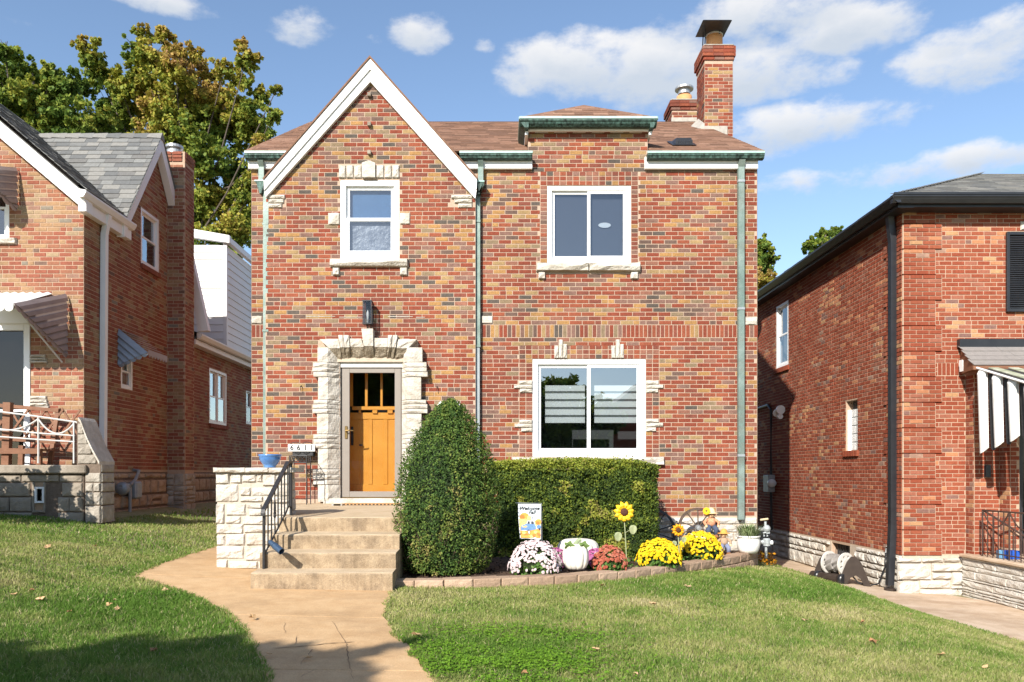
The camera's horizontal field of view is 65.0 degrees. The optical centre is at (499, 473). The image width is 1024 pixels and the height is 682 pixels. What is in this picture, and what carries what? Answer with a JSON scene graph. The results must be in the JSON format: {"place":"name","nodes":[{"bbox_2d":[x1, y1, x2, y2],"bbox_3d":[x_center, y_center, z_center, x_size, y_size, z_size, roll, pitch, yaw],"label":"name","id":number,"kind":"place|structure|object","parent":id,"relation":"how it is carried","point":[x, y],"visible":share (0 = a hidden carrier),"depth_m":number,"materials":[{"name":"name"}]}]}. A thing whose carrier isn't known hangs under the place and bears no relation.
{"place":"outdoors","nodes":[
{"label":"outdoors","id":0,"kind":"place"},
{"bbox_2d":[135,545,437,681],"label":"front walk","id":1,"kind":"structure","parent":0,"point":[341,635],"depth_m":6.64,"materials":[{"name":"beige concrete"}]},
{"bbox_2d":[213,468,303,568],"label":"stone pier","id":2,"kind":"structure","parent":1,"relation":"on","point":[242,494],"depth_m":9.56,"materials":[{"name":"stone"}]},
{"bbox_2d":[258,454,281,467],"bbox_3d":[-2.767,-0.151,9.700,0.280,0.162,0.280,0,0,0],"label":"flower pot","id":3,"kind":"object","parent":2,"relation":"on","point":[270,460],"visible":1,"depth_m":9.61,"materials":[{"name":"blue ceramic"}]},
{"bbox_2d":[251,503,407,590],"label":"front steps","id":4,"kind":"structure","parent":1,"relation":"on","point":[327,546],"depth_m":8.69,"materials":[{"name":"beige concrete"}]},
{"bbox_2d":[260,461,292,568],"bbox_3d":[-2.475,0.430,8.981,0.044,1.159,1.162,0,0,0],"label":"handrail","id":5,"kind":"object","parent":4,"relation":"on","point":[272,493],"visible":1,"depth_m":8.86,"materials":[{"name":"black metal"}]},
{"bbox_2d":[268,540,283,554],"bbox_3d":[-2.294,0.757,8.248,0.208,0.144,0.072,0,0,33],"label":"spotlight","id":6,"kind":"object","parent":5,"relation":"attached to","point":[277,548],"visible":1,"depth_m":8.22,"materials":[{"name":"blue metal"}]},
{"bbox_2d":[289,455,310,504],"bbox_3d":[-3.030,0.098,12.229,0.272,0.740,0.275,0,0,0],"label":"plant stand","id":7,"kind":"object","parent":4,"relation":"on","point":[307,458],"visible":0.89,"depth_m":12.15,"materials":[{"name":"black metal"}]},
{"bbox_2d":[342,503,399,504],"bbox_3d":[-1.925,0.463,12.193,0.913,0.018,0.494,0,0,0],"label":"doormat","id":8,"kind":"object","parent":4,"relation":"on","point":[370,503],"visible":0.88,"depth_m":12.16,"materials":[{"name":"brown"}]},
{"bbox_2d":[0,502,1023,681],"bbox_3d":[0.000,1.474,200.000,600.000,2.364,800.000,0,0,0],"label":"ground","id":9,"kind":"structure","parent":0,"point":[125,514],"depth_m":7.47,"materials":[{"name":"plant"}]},
{"bbox_2d":[0,39,97,132],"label":"maple tree","id":10,"kind":"object","parent":9,"relation":"on","point":[44,97],"visible":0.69,"depth_m":24.21,"materials":[{"name":"green plant"}]},
{"bbox_2d":[0,104,250,522],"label":"brick house","id":11,"kind":"structure","parent":9,"relation":"on","point":[125,315],"depth_m":14.20,"materials":[{"name":"brick"}]},
{"bbox_2d":[0,197,8,237],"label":"window","id":12,"kind":"structure","parent":11,"relation":"in","point":[4,208],"depth_m":12.83,"materials":[{"name":"white plastic"}]},
{"bbox_2d":[0,411,76,462],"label":"porch railing","id":13,"kind":"object","parent":11,"relation":"on","point":[38,420],"visible":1,"depth_m":11.97,"materials":[{"name":"white metal"}]},
{"bbox_2d":[0,402,80,464],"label":"bench","id":14,"kind":"object","parent":11,"relation":"on","point":[7,450],"visible":0.91,"depth_m":12.30,"materials":[{"name":"brown wood"}]},
{"bbox_2d":[77,185,158,271],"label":"window","id":15,"kind":"structure","parent":11,"relation":"in","point":[149,224],"depth_m":15.56,"materials":[{"name":"white plastic"}]},
{"bbox_2d":[121,362,131,389],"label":"window","id":16,"kind":"structure","parent":11,"relation":"in","point":[126,371],"depth_m":14.45,"materials":[{"name":"white plastic"}]},
{"bbox_2d":[115,469,141,511],"bbox_3d":[-6.486,0.355,14.133,0.252,0.890,0.789,0,0,0],"label":"gas meter","id":17,"kind":"object","parent":11,"relation":"attached to","point":[133,488],"visible":0.95,"depth_m":14.09,"materials":[{"name":"grey metal"}]},
{"bbox_2d":[209,368,225,425],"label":"window","id":18,"kind":"structure","parent":11,"relation":"in","point":[217,379],"depth_m":19.44,"materials":[{"name":"white plastic"}]},
{"bbox_2d":[246,390,250,424],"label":"window","id":19,"kind":"structure","parent":11,"relation":"in","point":[248,394],"depth_m":21.52,"materials":[{"name":"white plastic"}]},
{"bbox_2d":[69,22,283,257],"bbox_3d":[-11.217,-7.305,28.056,8.101,17.217,4.013,0,0,0],"label":"maple tree","id":20,"kind":"object","parent":9,"relation":"on","point":[206,119],"visible":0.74,"depth_m":27.36,"materials":[{"name":"green plant"}]},
{"bbox_2d":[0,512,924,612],"bbox_3d":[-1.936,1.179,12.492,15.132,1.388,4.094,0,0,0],"label":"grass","id":21,"kind":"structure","parent":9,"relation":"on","point":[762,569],"depth_m":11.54,"materials":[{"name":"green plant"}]},
{"bbox_2d":[165,506,802,572],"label":"grass","id":22,"kind":"structure","parent":9,"relation":"on","point":[185,512],"depth_m":15.21,"materials":[{"name":"green plant"}]},
{"bbox_2d":[244,20,764,550],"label":"brick house","id":23,"kind":"structure","parent":9,"relation":"on","point":[572,282],"depth_m":12.79,"materials":[{"name":"brick"}]},
{"bbox_2d":[288,441,314,455],"bbox_3d":[-3.070,-0.382,12.553,0.417,0.228,0.185,0,0,0],"label":"number sign","id":24,"kind":"object","parent":23,"relation":"attached to","point":[303,449],"visible":0.97,"depth_m":12.46,"materials":[{"name":"white metal"}]},
{"bbox_2d":[341,180,398,258],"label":"window","id":25,"kind":"structure","parent":23,"relation":"in","point":[369,208],"depth_m":12.75,"materials":[{"name":"white plastic"}]},
{"bbox_2d":[341,368,402,497],"bbox_3d":[-2.022,-0.661,12.705,1.003,2.153,0.151,0,0,0],"label":"storm door","id":26,"kind":"structure","parent":23,"relation":"in","point":[345,372],"depth_m":12.70,"materials":[{"name":"beige metal"}]},
{"bbox_2d":[350,373,394,490],"bbox_3d":[-2.022,-0.661,12.942,1.043,2.192,0.305,0,0,0],"label":"door","id":27,"kind":"structure","parent":23,"relation":"in","point":[372,437],"depth_m":13.05,"materials":[{"name":"orange wood"}]},
{"bbox_2d":[547,186,630,262],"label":"window","id":28,"kind":"structure","parent":23,"relation":"in","point":[590,224],"depth_m":12.91,"materials":[{"name":"white plastic"}]},
{"bbox_2d":[532,359,645,456],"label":"window","id":29,"kind":"structure","parent":23,"relation":"in","point":[594,407],"depth_m":13.00,"materials":[{"name":"white plastic"}]},
{"bbox_2d":[758,518,772,557],"bbox_3d":[4.221,1.019,12.751,0.198,0.634,0.222,0,0,0],"label":"gas valve","id":30,"kind":"object","parent":23,"relation":"attached to","point":[766,528],"visible":0.98,"depth_m":12.68,"materials":[{"name":"grey metal"}]},
{"bbox_2d":[388,618,719,681],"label":"clover","id":31,"kind":"object","parent":9,"relation":"on","point":[562,657],"visible":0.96,"depth_m":5.59,"materials":[{"name":"green plant"}]},
{"bbox_2d":[400,550,736,577],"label":"mulch","id":32,"kind":"object","parent":9,"relation":"on","point":[499,571],"visible":0.12,"depth_m":9.57,"materials":[{"name":"brown wood"}]},
{"bbox_2d":[392,397,501,575],"bbox_3d":[-0.603,0.158,9.318,1.293,2.092,1.301,0,0,0],"label":"conical shrub","id":33,"kind":"object","parent":32,"relation":"on","point":[444,512],"visible":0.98,"depth_m":8.96,"materials":[{"name":"green plant"}]},
{"bbox_2d":[518,503,541,540],"bbox_3d":[0.364,0.720,9.735,0.324,0.735,0.040,0,0,0],"label":"garden flag","id":34,"kind":"object","parent":32,"relation":"on","point":[530,520],"visible":1,"depth_m":9.73,"materials":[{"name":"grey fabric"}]},
{"bbox_2d":[507,539,562,574],"bbox_3d":[0.409,0.978,9.149,0.640,0.469,0.584,0,0,0],"label":"chrysanthemum","id":35,"kind":"object","parent":32,"relation":"on","point":[533,560],"visible":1,"depth_m":8.98,"materials":[{"name":"white plant"}]},
{"bbox_2d":[552,547,565,569],"bbox_3d":[0.708,1.049,9.746,0.284,0.303,0.268,0,0,29],"label":"chrysanthemum","id":36,"kind":"object","parent":32,"relation":"on","point":[561,557],"visible":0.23,"depth_m":9.68,"materials":[{"name":"pink plant"}]},
{"bbox_2d":[485,453,661,557],"bbox_3d":[1.054,0.479,11.788,2.586,1.559,1.359,0,0,0],"label":"hedge","id":37,"kind":"object","parent":32,"relation":"on","point":[586,497],"visible":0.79,"depth_m":11.27,"materials":[{"name":"green plant"}]},
{"bbox_2d":[563,538,589,569],"bbox_3d":[0.895,0.934,9.380,0.311,0.378,0.298,0,0,0],"label":"pumpkin","id":38,"kind":"object","parent":32,"relation":"on","point":[576,555],"visible":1,"depth_m":9.27,"materials":[{"name":"white plant"}]},
{"bbox_2d":[557,538,598,553],"bbox_3d":[1.019,1.002,10.400,0.555,0.313,0.555,0,0,0],"label":"pumpkin","id":39,"kind":"object","parent":32,"relation":"on","point":[593,544],"visible":0.35,"depth_m":10.27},
{"bbox_2d":[586,548,602,568],"bbox_3d":[1.182,1.062,9.903,0.285,0.289,0.268,0,0,0],"label":"chrysanthemum","id":40,"kind":"object","parent":32,"relation":"on","point":[592,551],"visible":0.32,"depth_m":9.84,"materials":[{"name":"pink plant"}]},
{"bbox_2d":[591,544,627,570],"bbox_3d":[1.311,1.029,9.568,0.427,0.378,0.404,0,0,39],"label":"chrysanthemum","id":41,"kind":"object","parent":32,"relation":"on","point":[612,561],"visible":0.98,"depth_m":9.46,"materials":[{"name":"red plant"}]},
{"bbox_2d":[613,502,636,556],"bbox_3d":[1.611,0.728,10.288,0.298,0.745,0.077,0,0,0],"label":"garden sunflower","id":42,"kind":"object","parent":32,"relation":"on","point":[623,511],"visible":0.99,"depth_m":10.27,"materials":[{"name":"yellow metal"}]},
{"bbox_2d":[624,558,637,566],"bbox_3d":[1.612,1.129,10.194,0.290,0.118,0.258,0,0,31],"label":"seedling","id":43,"kind":"object","parent":32,"relation":"on","point":[630,564],"visible":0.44,"depth_m":10.19,"materials":[{"name":"green plant"}]},
{"bbox_2d":[634,537,682,567],"bbox_3d":[2.027,1.029,10.195,0.621,0.426,0.551,0,0,0],"label":"chrysanthemum","id":44,"kind":"object","parent":32,"relation":"on","point":[666,554],"visible":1,"depth_m":10.03,"materials":[{"name":"yellow plant"}]},
{"bbox_2d":[650,509,675,540],"bbox_3d":[2.400,0.914,12.602,0.743,0.743,0.179,0,0,0],"label":"wagon wheel","id":45,"kind":"object","parent":32,"relation":"on","point":[670,519],"visible":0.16,"depth_m":12.61,"materials":[{"name":"black wood"}]},
{"bbox_2d":[671,524,685,552],"bbox_3d":[2.366,0.888,10.588,0.195,0.454,0.077,0,0,0],"label":"garden sunflower","id":46,"kind":"object","parent":32,"relation":"on","point":[678,530],"visible":0.97,"depth_m":10.57,"materials":[{"name":"yellow metal"}]},
{"bbox_2d":[678,508,716,537],"bbox_3d":[3.061,0.836,12.352,0.610,0.610,0.155,0,0,0],"label":"wagon wheel","id":47,"kind":"object","parent":32,"relation":"on","point":[697,527],"visible":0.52,"depth_m":12.36,"materials":[{"name":"brown wood"}]},
{"bbox_2d":[676,530,723,560],"bbox_3d":[2.793,1.030,11.143,0.664,0.481,0.610,0,0,0],"label":"chrysanthemum","id":48,"kind":"object","parent":32,"relation":"on","point":[693,547],"visible":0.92,"depth_m":10.97,"materials":[{"name":"yellow plant"}]},
{"bbox_2d":[717,528,731,553],"bbox_3d":[3.356,1.023,11.985,0.230,0.406,0.223,0,0,0],"label":"scarecrow doll","id":49,"kind":"object","parent":32,"relation":"on","point":[723,539],"visible":0.8,"depth_m":11.95,"materials":[{"name":"blue fabric"}]},
{"bbox_3d":[3.214,1.083,12.137,0.190,0.335,0.184,0,0,0],"label":"scarecrow doll","id":50,"kind":"object","parent":32,"relation":"on","visible":0},
{"bbox_2d":[703,507,719,538],"bbox_3d":[3.209,0.746,12.182,0.282,0.475,0.256,0,0,0],"label":"scarecrow doll","id":51,"kind":"object","parent":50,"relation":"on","point":[710,522],"visible":0.91,"depth_m":12.13,"materials":[{"name":"blue fabric"}]},
{"bbox_2d":[396,552,757,588],"bbox_3d":[1.662,1.316,10.226,6.684,0.412,1.113,0,0,-39],"label":"flower bed border","id":52,"kind":"object","parent":9,"relation":"on","point":[734,560],"visible":0.45,"depth_m":8.95,"materials":[{"name":"beige concrete"}]},
{"bbox_2d":[735,522,761,553],"bbox_3d":[3.729,0.960,12.019,0.600,0.460,0.623,0,0,0],"label":"planter","id":53,"kind":"object","parent":52,"relation":"on","point":[748,539],"visible":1,"depth_m":11.90,"materials":[{"name":"white ceramic"}]},
{"bbox_2d":[757,265,777,289],"bbox_3d":[8.481,-2.235,26.095,1.460,9.078,1.197,0,0,0],"label":"maple tree","id":54,"kind":"object","parent":9,"relation":"on","point":[764,280],"visible":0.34,"depth_m":25.81,"materials":[{"name":"yellow plant"}]},
{"bbox_2d":[758,550,776,564],"bbox_3d":[4.415,1.392,13.303,0.207,0.226,0.626,0,0,0],"label":"marigold patch","id":55,"kind":"object","parent":9,"relation":"on","point":[764,560],"visible":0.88,"depth_m":13.19,"materials":[{"name":"orange plant"}]},
{"bbox_2d":[757,232,780,288],"bbox_3d":[9.732,-3.480,30.769,2.070,11.577,1.506,0,0,10],"label":"maple tree","id":56,"kind":"object","parent":9,"relation":"on","point":[767,258],"visible":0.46,"depth_m":30.48,"materials":[{"name":"green plant"}]},
{"bbox_2d":[801,225,843,254],"bbox_3d":[14.520,-4.467,35.829,2.260,13.535,1.550,0,0,-39],"label":"maple tree","id":57,"kind":"object","parent":9,"relation":"on","point":[822,235],"visible":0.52,"depth_m":35.80,"materials":[{"name":"green plant"}]},
{"bbox_2d":[757,172,1023,609],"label":"brick house","id":58,"kind":"structure","parent":9,"relation":"on","point":[890,380],"depth_m":12.80,"materials":[{"name":"red brick"}]},
{"bbox_2d":[776,300,787,368],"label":"window","id":59,"kind":"structure","parent":58,"relation":"in","point":[781,310],"depth_m":18.58,"materials":[{"name":"white plastic"}]},
{"bbox_2d":[847,401,857,450],"bbox_3d":[6.513,-0.878,14.662,0.115,0.913,0.479,0,0,0],"label":"glass block window","id":60,"kind":"structure","parent":58,"relation":"in","point":[852,415],"depth_m":14.79,"materials":[{"name":"white glass"}]},
{"bbox_2d":[996,550,1004,558],"bbox_3d":[7.498,1.205,11.985,0.090,0.120,0.130,0,0,0],"label":"plastic box","id":61,"kind":"object","parent":58,"relation":"on","point":[1001,552],"visible":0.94,"depth_m":11.94,"materials":[{"name":"blue plastic"}]},
{"bbox_2d":[982,509,1023,562],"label":"porch railing","id":62,"kind":"object","parent":58,"relation":"on","point":[1003,523],"visible":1,"depth_m":11.78,"materials":[{"name":"black metal"}]},
{"bbox_2d":[1004,550,1019,559],"bbox_3d":[7.577,1.200,11.875,0.160,0.130,0.150,0,0,0],"label":"plastic box","id":63,"kind":"object","parent":58,"relation":"on","point":[1012,553],"visible":0.56,"depth_m":11.80,"materials":[{"name":"blue plastic"}]},
{"bbox_2d":[0,591,1023,681],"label":"grass","id":64,"kind":"structure","parent":0,"point":[87,662],"depth_m":6.01,"materials":[{"name":"green plant"}]},
{"bbox_2d":[0,0,1023,276],"label":"sky","id":65,"kind":"structure","parent":0,"point":[850,105],"materials":[{"name":"blue"}]},
{"bbox_2d":[758,551,1023,640],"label":"side walk","id":66,"kind":"structure","parent":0,"point":[992,617],"depth_m":11.34,"materials":[{"name":"concrete"}]},
{"bbox_2d":[809,551,870,586],"bbox_3d":[5.807,1.613,13.697,0.415,0.545,0.984,0,0,-27],"label":"hose reel","id":67,"kind":"object","parent":66,"relation":"on","point":[830,566],"visible":0.96,"depth_m":13.56,"materials":[{"name":"brown plastic"}]},
{"bbox_2d":[841,553,886,585],"bbox_3d":[6.097,1.595,13.475,0.740,0.598,0.088,0,0,35],"label":"garden hose","id":68,"kind":"object","parent":67,"relation":"attached to","point":[880,576],"visible":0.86,"depth_m":13.31,"materials":[{"name":"black rubber"}]}
]}

